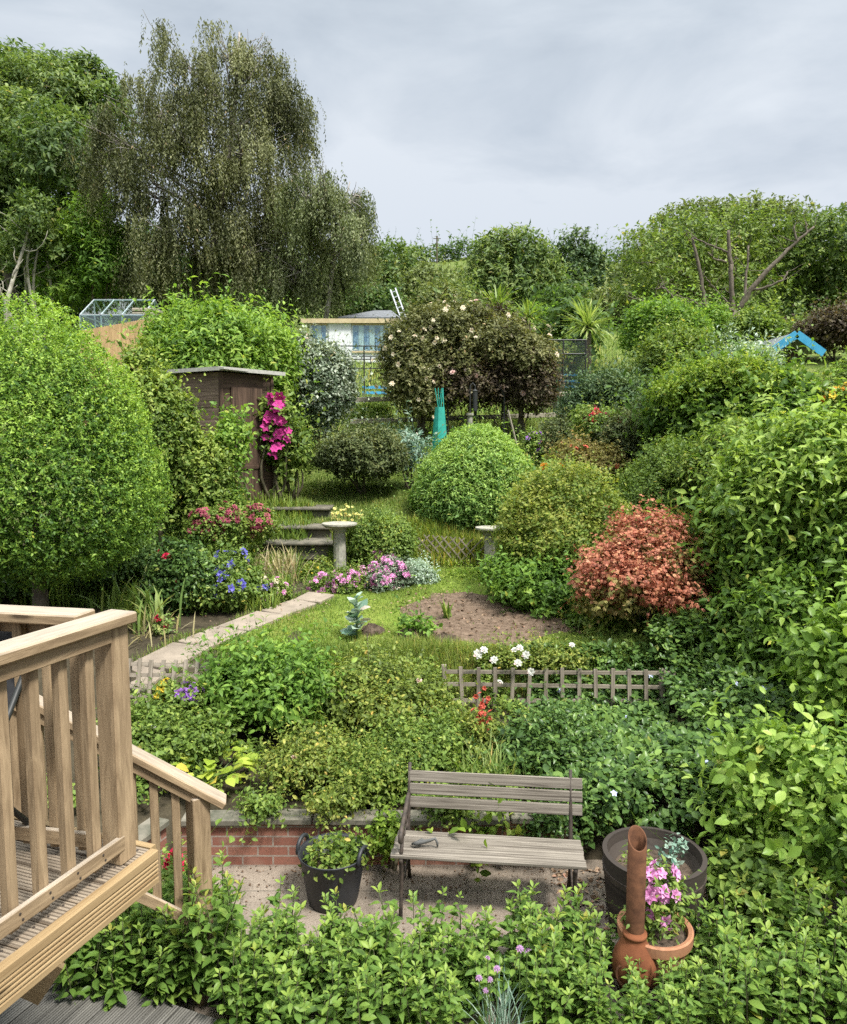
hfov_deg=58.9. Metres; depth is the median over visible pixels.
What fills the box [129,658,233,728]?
trellis
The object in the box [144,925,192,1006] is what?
mint plant
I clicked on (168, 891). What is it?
mint plant
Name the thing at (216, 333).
elder bush
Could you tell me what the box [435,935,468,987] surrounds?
mint plant
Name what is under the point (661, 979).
mint plant
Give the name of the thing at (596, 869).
bark chips
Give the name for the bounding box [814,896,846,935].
mint plant
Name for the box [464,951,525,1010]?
mint plant
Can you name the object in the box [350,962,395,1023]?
mint plant
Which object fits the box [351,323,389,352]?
window
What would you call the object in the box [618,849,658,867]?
seedling
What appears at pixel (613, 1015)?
mint plant
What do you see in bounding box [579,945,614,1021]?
mint plant
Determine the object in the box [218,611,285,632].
path
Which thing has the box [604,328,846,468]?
ivy mound
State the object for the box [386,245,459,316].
field shrub
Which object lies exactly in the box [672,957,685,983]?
mint plant
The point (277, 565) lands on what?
gold grass
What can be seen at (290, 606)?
path
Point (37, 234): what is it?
bare tree
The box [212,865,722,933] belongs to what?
leaf litter
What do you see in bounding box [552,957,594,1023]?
mint plant
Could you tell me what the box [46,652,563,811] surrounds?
ground cover
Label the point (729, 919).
mint plant
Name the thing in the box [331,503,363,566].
loosestrife
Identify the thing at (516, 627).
soil clods
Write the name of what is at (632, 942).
chimenea
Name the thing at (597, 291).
field shrub
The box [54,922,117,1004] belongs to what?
mint plant
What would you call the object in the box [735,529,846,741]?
dogwood
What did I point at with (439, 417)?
garden obelisk
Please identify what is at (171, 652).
path
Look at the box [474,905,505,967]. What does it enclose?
mint plant
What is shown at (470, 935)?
mint plant
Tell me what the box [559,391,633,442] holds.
poppy
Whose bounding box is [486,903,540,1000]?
mint plant
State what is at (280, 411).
clematis
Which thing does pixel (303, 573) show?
bedding plant
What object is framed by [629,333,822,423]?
spirea
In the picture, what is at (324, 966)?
mint plant
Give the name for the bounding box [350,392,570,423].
post and rail fence
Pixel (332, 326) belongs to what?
door
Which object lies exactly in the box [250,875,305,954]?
mint plant
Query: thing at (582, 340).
fruit cage
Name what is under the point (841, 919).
mint plant
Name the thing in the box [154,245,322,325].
holly tree
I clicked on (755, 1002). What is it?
mint plant
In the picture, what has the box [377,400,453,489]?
spurge
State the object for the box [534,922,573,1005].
mint plant
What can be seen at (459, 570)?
yellow plant
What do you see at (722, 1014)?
mint plant
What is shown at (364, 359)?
fruit cage
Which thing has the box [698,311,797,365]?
white willow shrub
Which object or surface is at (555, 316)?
field shrub
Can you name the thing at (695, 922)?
mint plant
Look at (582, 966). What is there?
mint plant
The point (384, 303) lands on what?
field shrub
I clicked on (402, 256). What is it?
sycamore tree
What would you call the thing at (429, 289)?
field shrub
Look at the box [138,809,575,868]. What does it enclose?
brick wall
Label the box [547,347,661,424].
shrub
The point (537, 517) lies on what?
golden shrub
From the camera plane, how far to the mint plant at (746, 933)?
4.45 m
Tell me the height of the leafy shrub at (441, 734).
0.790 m
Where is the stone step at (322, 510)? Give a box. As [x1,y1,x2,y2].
[264,505,333,516]
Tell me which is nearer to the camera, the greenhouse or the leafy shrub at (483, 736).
the leafy shrub at (483, 736)
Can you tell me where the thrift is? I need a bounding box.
[299,557,381,595]
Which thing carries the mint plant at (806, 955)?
on the patio
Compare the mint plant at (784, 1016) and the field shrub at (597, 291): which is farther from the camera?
the field shrub at (597, 291)
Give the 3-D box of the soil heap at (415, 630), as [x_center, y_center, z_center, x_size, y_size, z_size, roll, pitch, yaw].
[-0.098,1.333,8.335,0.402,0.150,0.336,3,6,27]
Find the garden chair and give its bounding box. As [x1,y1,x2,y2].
[0,631,28,825]
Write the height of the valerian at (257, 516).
0.872 m
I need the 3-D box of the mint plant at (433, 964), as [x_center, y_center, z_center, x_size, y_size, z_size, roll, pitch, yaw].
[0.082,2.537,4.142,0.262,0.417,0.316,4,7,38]
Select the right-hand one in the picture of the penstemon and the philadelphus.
the philadelphus
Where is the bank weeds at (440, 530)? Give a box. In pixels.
[325,513,515,566]
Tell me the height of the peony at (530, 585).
1.501 m
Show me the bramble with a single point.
(487, 818)
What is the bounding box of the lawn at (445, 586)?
[215,566,716,654]
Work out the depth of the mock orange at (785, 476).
7.42 m
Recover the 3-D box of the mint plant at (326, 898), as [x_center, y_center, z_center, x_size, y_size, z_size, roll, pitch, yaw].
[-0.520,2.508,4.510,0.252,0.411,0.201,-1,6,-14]
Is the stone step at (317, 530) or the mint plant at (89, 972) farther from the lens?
the stone step at (317, 530)
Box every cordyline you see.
[478,282,523,314]
[511,296,547,333]
[561,291,614,372]
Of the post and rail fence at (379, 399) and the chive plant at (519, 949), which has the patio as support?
the chive plant at (519, 949)
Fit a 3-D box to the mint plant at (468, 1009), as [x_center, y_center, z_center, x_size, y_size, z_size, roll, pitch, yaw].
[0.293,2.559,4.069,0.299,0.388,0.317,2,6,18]
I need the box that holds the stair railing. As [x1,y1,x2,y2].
[9,695,226,1006]
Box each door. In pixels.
[230,387,265,501]
[329,323,350,360]
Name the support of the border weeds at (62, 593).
on the ground at (144, 644)
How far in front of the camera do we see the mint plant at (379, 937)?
4.19 m
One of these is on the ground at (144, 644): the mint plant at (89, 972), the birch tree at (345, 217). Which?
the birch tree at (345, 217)
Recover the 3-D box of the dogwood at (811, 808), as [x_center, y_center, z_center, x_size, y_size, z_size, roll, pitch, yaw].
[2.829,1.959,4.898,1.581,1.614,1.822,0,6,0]
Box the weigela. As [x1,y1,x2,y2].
[601,418,703,546]
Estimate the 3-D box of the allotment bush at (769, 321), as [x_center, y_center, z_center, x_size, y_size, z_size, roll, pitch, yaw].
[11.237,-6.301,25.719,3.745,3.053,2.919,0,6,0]
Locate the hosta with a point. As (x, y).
(242, 762)
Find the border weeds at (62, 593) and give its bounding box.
[10,490,317,611]
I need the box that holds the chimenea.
[605,825,656,988]
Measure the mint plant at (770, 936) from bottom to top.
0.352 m
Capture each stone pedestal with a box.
[322,521,356,572]
[475,525,499,564]
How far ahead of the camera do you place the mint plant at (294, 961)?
4.14 m
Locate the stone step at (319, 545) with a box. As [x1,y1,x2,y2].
[262,538,332,559]
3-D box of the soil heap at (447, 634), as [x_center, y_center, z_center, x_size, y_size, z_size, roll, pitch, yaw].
[0.228,1.377,8.127,0.285,0.142,0.267,4,7,33]
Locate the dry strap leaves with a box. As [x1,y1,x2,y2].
[127,607,195,646]
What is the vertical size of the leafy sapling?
2.461 m
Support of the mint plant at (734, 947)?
on the patio
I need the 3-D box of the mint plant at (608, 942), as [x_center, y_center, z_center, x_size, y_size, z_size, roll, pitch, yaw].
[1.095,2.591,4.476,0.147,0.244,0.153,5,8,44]
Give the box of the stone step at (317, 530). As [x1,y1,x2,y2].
[271,523,332,537]
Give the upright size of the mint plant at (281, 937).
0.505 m
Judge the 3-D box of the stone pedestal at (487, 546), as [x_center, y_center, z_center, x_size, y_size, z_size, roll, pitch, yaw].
[0.979,0.607,11.009,0.440,0.773,0.440,0,6,0]
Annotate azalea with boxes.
[530,421,636,487]
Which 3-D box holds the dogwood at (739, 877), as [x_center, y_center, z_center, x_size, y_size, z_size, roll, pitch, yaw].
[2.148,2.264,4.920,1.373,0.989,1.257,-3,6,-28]
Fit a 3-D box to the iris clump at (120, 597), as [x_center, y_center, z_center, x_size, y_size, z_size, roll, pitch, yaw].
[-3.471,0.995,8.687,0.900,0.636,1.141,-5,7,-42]
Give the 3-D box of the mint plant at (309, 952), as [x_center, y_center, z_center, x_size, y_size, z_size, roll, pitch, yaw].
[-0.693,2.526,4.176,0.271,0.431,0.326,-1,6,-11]
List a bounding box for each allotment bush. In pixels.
[602,278,735,362]
[633,314,714,380]
[688,285,739,344]
[715,281,815,347]
[765,287,846,333]
[781,288,846,360]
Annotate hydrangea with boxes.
[812,345,846,389]
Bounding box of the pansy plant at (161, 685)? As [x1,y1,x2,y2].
[141,672,178,706]
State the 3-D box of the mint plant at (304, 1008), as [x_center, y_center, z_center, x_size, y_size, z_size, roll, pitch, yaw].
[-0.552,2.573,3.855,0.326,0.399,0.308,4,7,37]
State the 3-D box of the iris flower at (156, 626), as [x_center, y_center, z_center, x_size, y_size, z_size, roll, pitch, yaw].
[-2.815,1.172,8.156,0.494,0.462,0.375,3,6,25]
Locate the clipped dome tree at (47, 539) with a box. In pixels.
[0,287,183,606]
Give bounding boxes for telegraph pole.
[433,236,440,262]
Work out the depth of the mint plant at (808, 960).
4.12 m
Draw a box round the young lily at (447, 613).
[440,600,453,619]
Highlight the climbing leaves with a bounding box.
[253,394,334,501]
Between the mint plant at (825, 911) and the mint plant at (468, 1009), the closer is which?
the mint plant at (468, 1009)
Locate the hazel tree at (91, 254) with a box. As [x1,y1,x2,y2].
[23,189,142,328]
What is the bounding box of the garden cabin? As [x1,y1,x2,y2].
[301,318,397,363]
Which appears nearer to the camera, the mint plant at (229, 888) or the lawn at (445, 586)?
the mint plant at (229, 888)
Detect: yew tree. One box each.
[0,225,102,325]
[58,218,223,328]
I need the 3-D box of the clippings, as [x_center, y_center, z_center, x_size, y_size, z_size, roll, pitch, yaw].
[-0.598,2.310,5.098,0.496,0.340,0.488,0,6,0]
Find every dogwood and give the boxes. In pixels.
[637,796,846,948]
[673,682,846,933]
[708,679,846,905]
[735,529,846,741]
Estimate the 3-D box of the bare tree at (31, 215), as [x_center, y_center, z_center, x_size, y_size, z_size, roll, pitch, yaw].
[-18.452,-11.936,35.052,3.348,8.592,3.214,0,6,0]
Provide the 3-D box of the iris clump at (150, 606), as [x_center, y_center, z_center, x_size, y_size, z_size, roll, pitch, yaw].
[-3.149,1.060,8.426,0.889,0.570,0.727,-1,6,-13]
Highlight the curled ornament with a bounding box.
[411,837,438,846]
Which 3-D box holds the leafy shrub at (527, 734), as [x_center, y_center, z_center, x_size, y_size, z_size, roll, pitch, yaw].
[1.080,1.934,6.254,1.460,1.092,1.254,-4,7,-37]
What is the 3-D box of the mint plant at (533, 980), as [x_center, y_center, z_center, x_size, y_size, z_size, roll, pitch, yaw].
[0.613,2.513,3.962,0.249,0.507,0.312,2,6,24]
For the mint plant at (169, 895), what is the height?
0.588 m
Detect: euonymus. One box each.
[84,318,223,552]
[159,410,254,552]
[188,455,259,549]
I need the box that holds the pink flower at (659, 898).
[584,839,704,945]
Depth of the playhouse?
16.73 m
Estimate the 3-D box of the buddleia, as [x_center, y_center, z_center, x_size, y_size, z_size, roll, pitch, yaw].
[2.534,-1.324,14.155,1.859,1.644,1.989,0,6,0]
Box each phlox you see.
[359,535,411,567]
[360,548,425,593]
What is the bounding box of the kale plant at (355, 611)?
[340,592,370,638]
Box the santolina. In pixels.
[399,550,442,586]
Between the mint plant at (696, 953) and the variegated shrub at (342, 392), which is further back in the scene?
the variegated shrub at (342, 392)
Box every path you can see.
[130,666,165,693]
[134,642,208,671]
[178,626,245,647]
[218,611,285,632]
[261,599,316,614]
[295,592,333,604]
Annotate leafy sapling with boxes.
[203,393,275,548]
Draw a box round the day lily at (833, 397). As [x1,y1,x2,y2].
[814,366,846,420]
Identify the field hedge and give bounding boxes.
[139,219,661,266]
[338,251,836,291]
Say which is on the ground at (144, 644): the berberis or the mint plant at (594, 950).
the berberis
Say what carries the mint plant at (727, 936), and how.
on the patio
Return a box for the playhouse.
[761,331,825,369]
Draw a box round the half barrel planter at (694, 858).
[602,826,707,937]
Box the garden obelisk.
[432,388,446,451]
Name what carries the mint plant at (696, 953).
on the patio
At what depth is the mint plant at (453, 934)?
4.31 m
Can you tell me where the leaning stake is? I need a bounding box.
[507,410,516,443]
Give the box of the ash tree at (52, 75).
[0,35,139,320]
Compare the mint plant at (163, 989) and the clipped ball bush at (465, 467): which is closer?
the mint plant at (163, 989)
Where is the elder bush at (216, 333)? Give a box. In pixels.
[105,262,333,440]
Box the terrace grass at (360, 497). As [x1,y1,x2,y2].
[267,440,519,523]
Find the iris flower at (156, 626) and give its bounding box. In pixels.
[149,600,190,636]
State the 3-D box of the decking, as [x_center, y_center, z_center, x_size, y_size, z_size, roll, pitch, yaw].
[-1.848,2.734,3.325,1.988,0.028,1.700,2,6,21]
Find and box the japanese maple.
[558,488,719,636]
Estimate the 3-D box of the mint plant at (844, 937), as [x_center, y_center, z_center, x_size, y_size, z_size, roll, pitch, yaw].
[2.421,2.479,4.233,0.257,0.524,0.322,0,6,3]
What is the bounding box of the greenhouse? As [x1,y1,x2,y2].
[79,299,159,329]
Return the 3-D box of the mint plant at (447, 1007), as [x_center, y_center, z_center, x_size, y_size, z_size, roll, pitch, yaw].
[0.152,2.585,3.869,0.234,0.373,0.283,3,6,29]
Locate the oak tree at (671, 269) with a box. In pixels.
[602,197,846,320]
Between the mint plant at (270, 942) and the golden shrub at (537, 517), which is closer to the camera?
the mint plant at (270, 942)
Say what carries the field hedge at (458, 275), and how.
on the ground at (144, 644)
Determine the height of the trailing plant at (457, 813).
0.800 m
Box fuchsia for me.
[125,523,228,615]
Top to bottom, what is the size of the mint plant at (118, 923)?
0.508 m
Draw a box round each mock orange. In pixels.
[642,353,846,626]
[651,521,840,713]
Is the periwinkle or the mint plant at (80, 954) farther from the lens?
the periwinkle
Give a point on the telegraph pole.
(436, 238)
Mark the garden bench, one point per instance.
(568, 853)
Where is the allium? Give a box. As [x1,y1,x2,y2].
[512,422,553,465]
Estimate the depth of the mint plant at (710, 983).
4.05 m
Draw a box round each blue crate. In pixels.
[362,386,390,393]
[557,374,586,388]
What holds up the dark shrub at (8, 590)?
on the ground at (144, 644)
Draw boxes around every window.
[310,323,326,344]
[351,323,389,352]
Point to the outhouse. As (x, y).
(379, 313)
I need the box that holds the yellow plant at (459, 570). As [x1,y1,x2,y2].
[429,556,491,589]
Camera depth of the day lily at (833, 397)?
10.25 m
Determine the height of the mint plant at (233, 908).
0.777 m
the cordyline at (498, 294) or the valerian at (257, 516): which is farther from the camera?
the cordyline at (498, 294)
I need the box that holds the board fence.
[80,319,152,424]
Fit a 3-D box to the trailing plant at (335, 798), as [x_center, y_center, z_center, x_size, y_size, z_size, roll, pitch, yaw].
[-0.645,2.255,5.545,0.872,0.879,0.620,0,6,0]
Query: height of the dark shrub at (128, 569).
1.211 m
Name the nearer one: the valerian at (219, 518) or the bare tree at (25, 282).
the valerian at (219, 518)
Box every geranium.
[143,808,234,918]
[171,526,290,615]
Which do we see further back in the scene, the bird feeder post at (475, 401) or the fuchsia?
the bird feeder post at (475, 401)
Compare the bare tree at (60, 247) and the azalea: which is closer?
the azalea
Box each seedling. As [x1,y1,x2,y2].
[384,575,442,639]
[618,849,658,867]
[655,832,688,868]
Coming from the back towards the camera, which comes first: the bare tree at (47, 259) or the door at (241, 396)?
the bare tree at (47, 259)
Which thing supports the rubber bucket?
on the patio
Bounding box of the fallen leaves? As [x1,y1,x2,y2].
[196,576,581,643]
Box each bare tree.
[0,162,66,343]
[0,199,58,339]
[0,206,52,325]
[0,225,29,342]
[2,203,94,338]
[9,205,77,340]
[13,207,81,339]
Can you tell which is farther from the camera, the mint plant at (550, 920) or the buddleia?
the buddleia
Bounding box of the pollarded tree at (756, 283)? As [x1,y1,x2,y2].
[626,211,819,316]
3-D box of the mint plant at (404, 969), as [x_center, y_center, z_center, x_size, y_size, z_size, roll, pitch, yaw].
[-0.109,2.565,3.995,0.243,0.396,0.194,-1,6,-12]
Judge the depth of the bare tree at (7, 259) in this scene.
35.38 m
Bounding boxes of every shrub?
[0,544,57,602]
[61,525,179,600]
[161,607,383,754]
[274,316,374,455]
[307,263,413,317]
[350,691,483,794]
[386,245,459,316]
[388,255,489,311]
[406,265,535,330]
[425,686,528,760]
[434,252,493,303]
[447,676,635,787]
[476,443,646,578]
[518,284,558,333]
[520,270,625,368]
[525,262,615,311]
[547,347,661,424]
[578,259,650,314]
[598,289,629,328]
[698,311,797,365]
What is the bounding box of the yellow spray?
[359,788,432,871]
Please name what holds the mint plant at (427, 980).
on the patio
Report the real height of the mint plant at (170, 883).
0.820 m
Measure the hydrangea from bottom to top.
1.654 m
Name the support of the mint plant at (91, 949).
on the patio
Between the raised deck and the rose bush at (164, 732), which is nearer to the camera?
the raised deck
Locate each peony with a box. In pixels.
[465,521,592,619]
[553,586,692,646]
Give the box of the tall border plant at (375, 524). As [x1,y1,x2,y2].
[346,495,429,564]
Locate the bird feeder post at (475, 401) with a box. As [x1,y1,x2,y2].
[466,383,477,429]
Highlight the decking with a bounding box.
[0,974,228,1023]
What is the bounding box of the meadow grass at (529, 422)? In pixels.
[272,321,790,448]
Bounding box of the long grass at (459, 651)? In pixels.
[279,631,712,698]
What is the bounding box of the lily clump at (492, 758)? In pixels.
[446,726,542,800]
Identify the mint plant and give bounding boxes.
[52,945,91,1000]
[53,945,97,989]
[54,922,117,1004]
[82,926,132,980]
[91,907,134,978]
[92,923,136,1010]
[107,902,155,993]
[116,902,170,933]
[124,889,157,985]
[125,868,173,958]
[128,901,195,1006]
[142,859,187,979]
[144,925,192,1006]
[151,866,222,1003]
[154,891,185,1002]
[163,832,188,923]
[166,874,189,946]
[169,887,234,1012]
[187,870,247,1005]
[206,920,266,1023]
[210,915,268,1004]
[212,849,233,916]
[213,886,240,939]
[222,874,246,919]
[222,909,268,978]
[228,970,276,1023]
[246,937,292,1023]
[249,904,273,953]
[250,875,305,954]
[250,922,293,1016]
[252,976,302,1023]
[259,950,304,1023]
[260,902,305,979]
[263,884,302,959]
[275,944,310,989]
[278,986,344,1023]
[282,912,306,958]
[285,920,319,999]
[288,963,331,1023]
[294,930,331,1005]
[301,910,346,998]
[318,886,351,969]
[319,892,350,957]
[323,936,356,999]
[323,960,352,1023]
[326,913,387,975]
[330,924,358,981]
[330,958,353,997]
[342,904,401,987]
[342,971,382,1023]
[343,968,374,1001]
[348,910,362,952]
[349,882,413,981]
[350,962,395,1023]
[357,910,404,956]
[357,915,419,1017]
[380,934,416,1023]
[382,972,423,1023]
[388,960,423,1023]
[389,922,430,1004]
[405,890,449,967]
[406,962,461,1023]
[413,886,478,987]
[413,941,436,996]
[418,926,460,1011]
[431,969,471,1023]
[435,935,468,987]
[437,965,462,1019]
[444,891,496,949]
[453,936,502,1023]
[455,929,487,992]
[455,967,477,1008]
[461,917,487,975]
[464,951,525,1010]
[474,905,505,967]
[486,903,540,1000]
[497,879,543,966]
[503,914,548,997]
[505,921,549,1005]
[516,901,550,969]
[518,932,565,1023]
[523,970,575,1023]
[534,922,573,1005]
[536,884,585,970]
[544,886,593,967]
[545,881,594,936]
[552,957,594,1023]
[558,948,605,1017]
[561,909,609,986]
[565,902,600,953]
[574,971,610,1023]
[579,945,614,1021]
[583,937,599,964]
[585,978,622,1023]
[599,922,616,969]
[610,912,618,939]
[616,965,653,1023]
[619,955,648,1009]
[620,975,657,1023]
[647,968,681,1023]
[653,957,707,1023]
[653,958,676,1004]
[671,972,716,1023]
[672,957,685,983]
[674,959,711,1020]
[682,892,725,961]
[683,941,716,982]
[685,926,710,966]
[695,891,772,985]
[695,955,743,1023]
[697,945,744,1023]
[701,913,742,980]
[706,959,744,1017]
[712,918,751,987]
[713,924,797,1020]
[716,910,748,951]
[725,900,781,946]
[728,964,770,1023]
[729,951,779,1023]
[750,934,772,983]
[751,874,821,950]
[752,911,784,953]
[763,928,791,985]
[767,972,825,1023]
[769,928,816,1022]
[771,942,816,1003]
[778,911,799,942]
[783,925,825,995]
[787,915,827,979]
[789,880,835,941]
[790,926,830,984]
[793,961,831,1023]
[796,951,846,1023]
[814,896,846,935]
[815,916,846,984]
[816,930,846,1012]
[828,968,846,1020]
[829,920,846,973]
[838,975,846,1023]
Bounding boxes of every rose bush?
[95,672,257,799]
[232,701,370,800]
[284,634,477,740]
[464,627,609,689]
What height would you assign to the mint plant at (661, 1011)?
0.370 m
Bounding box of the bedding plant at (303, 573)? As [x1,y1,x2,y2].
[295,546,335,582]
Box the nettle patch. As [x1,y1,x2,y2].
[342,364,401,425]
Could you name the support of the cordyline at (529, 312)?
on the ground at (144, 644)
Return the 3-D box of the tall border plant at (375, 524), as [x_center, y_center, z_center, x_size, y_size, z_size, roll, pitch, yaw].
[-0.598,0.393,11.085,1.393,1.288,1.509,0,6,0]
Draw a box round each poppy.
[519,447,571,481]
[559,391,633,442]
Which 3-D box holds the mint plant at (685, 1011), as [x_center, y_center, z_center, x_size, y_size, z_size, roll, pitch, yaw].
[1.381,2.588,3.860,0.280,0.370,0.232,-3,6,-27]
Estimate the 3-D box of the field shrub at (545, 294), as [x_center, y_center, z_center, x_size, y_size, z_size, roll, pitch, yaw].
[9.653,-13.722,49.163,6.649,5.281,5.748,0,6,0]
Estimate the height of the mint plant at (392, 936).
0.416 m
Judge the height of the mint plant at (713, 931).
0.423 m
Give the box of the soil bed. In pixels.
[400,592,580,644]
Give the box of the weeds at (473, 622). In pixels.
[392,591,578,639]
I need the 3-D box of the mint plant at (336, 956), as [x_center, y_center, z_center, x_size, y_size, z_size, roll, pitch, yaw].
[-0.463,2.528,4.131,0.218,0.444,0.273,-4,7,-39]
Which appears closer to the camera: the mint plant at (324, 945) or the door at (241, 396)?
the mint plant at (324, 945)
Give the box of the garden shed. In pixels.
[166,366,284,501]
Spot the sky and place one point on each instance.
(455, 114)
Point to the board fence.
(112, 334)
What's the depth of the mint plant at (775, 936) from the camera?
4.45 m
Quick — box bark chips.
[551,866,754,932]
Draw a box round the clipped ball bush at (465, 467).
[384,409,556,532]
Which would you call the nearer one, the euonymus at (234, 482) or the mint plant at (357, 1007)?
the mint plant at (357, 1007)
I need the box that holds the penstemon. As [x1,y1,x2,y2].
[470,686,491,730]
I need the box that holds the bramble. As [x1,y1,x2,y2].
[414,761,526,881]
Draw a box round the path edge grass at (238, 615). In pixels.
[130,589,339,703]
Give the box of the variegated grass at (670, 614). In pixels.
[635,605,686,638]
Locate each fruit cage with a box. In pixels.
[335,345,391,396]
[539,339,586,410]
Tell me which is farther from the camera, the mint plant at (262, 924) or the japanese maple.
the japanese maple
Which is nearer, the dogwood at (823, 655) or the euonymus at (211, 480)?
the dogwood at (823, 655)
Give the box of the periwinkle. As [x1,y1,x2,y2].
[510,589,846,848]
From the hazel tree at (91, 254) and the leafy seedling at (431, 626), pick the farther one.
the hazel tree at (91, 254)
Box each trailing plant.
[219,767,306,845]
[279,754,391,837]
[404,765,489,834]
[504,765,609,852]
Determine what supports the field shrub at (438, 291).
on the ground at (144, 644)
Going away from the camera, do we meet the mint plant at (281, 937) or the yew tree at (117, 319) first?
the mint plant at (281, 937)
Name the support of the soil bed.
on the ground at (144, 644)
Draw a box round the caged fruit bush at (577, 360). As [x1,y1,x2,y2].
[550,326,604,407]
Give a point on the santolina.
(420, 567)
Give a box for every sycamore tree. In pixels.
[0,82,119,332]
[351,235,429,307]
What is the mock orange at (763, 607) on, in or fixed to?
on the ground at (144, 644)
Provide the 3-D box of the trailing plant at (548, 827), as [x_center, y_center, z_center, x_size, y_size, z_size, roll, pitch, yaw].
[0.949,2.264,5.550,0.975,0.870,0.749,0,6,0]
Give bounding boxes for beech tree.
[747,202,846,318]
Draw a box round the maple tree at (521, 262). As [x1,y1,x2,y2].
[462,219,568,312]
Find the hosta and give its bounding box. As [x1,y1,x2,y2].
[167,739,259,787]
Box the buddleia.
[520,405,592,469]
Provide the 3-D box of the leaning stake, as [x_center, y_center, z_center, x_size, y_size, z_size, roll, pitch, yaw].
[1.862,-1.762,15.703,0.231,0.750,0.044,0,6,0]
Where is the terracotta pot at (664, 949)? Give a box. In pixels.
[617,908,693,988]
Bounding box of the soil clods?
[395,591,581,637]
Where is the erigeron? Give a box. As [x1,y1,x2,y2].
[249,562,304,612]
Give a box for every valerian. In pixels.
[163,488,254,554]
[227,491,291,549]
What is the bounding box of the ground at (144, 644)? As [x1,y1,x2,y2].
[0,256,845,918]
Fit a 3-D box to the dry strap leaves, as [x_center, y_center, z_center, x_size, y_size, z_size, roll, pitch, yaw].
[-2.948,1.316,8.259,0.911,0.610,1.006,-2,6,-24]
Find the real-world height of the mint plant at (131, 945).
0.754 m
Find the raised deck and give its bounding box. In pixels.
[0,604,158,1013]
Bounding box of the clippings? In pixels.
[298,824,371,883]
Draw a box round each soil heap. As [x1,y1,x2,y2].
[361,623,384,635]
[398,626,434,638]
[434,633,457,642]
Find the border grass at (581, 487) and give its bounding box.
[517,440,736,566]
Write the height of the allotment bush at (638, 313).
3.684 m
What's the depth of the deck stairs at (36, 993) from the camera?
3.50 m
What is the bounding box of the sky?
[0,0,846,262]
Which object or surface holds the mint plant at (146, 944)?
on the patio
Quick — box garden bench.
[390,762,586,917]
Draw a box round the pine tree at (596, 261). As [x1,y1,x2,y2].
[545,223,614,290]
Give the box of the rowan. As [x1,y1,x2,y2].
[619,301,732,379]
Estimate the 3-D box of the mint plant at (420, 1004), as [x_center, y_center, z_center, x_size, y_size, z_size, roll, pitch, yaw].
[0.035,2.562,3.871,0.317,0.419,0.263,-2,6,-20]
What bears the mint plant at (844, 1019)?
on the patio
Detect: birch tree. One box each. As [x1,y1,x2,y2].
[53,14,326,326]
[223,161,387,329]
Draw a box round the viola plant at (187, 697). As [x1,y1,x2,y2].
[173,666,217,722]
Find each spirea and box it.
[311,722,445,811]
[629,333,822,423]
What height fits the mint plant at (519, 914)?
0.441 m
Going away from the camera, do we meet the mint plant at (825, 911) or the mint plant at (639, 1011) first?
the mint plant at (639, 1011)
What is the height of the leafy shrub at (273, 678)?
1.409 m
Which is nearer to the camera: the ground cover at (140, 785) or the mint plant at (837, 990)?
the mint plant at (837, 990)
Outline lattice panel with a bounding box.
[418,534,483,563]
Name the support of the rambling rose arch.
on the ground at (144, 644)
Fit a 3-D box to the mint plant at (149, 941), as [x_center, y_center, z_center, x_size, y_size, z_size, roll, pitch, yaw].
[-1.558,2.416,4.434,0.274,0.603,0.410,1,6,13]
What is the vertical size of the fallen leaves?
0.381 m
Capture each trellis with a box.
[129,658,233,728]
[442,664,674,712]
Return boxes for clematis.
[247,378,330,503]
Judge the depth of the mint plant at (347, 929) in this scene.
4.35 m
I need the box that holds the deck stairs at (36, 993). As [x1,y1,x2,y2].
[20,962,64,1004]
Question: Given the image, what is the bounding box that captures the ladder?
[390,288,406,319]
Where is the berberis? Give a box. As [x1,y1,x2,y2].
[298,409,423,495]
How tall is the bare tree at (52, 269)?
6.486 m
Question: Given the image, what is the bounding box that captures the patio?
[118,860,846,1023]
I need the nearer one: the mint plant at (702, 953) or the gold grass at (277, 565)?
the mint plant at (702, 953)
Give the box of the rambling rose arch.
[364,283,574,440]
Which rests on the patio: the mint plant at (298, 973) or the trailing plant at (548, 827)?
the mint plant at (298, 973)
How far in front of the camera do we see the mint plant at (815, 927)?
4.36 m
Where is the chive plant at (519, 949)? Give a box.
[443,945,532,1023]
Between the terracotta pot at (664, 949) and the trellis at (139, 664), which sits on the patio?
the terracotta pot at (664, 949)
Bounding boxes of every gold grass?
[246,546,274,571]
[253,541,316,585]
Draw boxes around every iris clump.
[70,566,152,625]
[106,578,185,634]
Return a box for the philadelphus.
[630,397,798,511]
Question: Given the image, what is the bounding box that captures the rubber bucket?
[295,832,369,913]
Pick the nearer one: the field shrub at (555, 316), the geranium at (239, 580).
the geranium at (239, 580)
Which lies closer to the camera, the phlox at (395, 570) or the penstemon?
the penstemon
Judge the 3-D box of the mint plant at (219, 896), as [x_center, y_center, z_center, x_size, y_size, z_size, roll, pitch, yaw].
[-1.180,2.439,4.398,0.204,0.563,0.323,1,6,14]
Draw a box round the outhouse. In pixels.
[338,310,399,317]
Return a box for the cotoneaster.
[582,395,671,485]

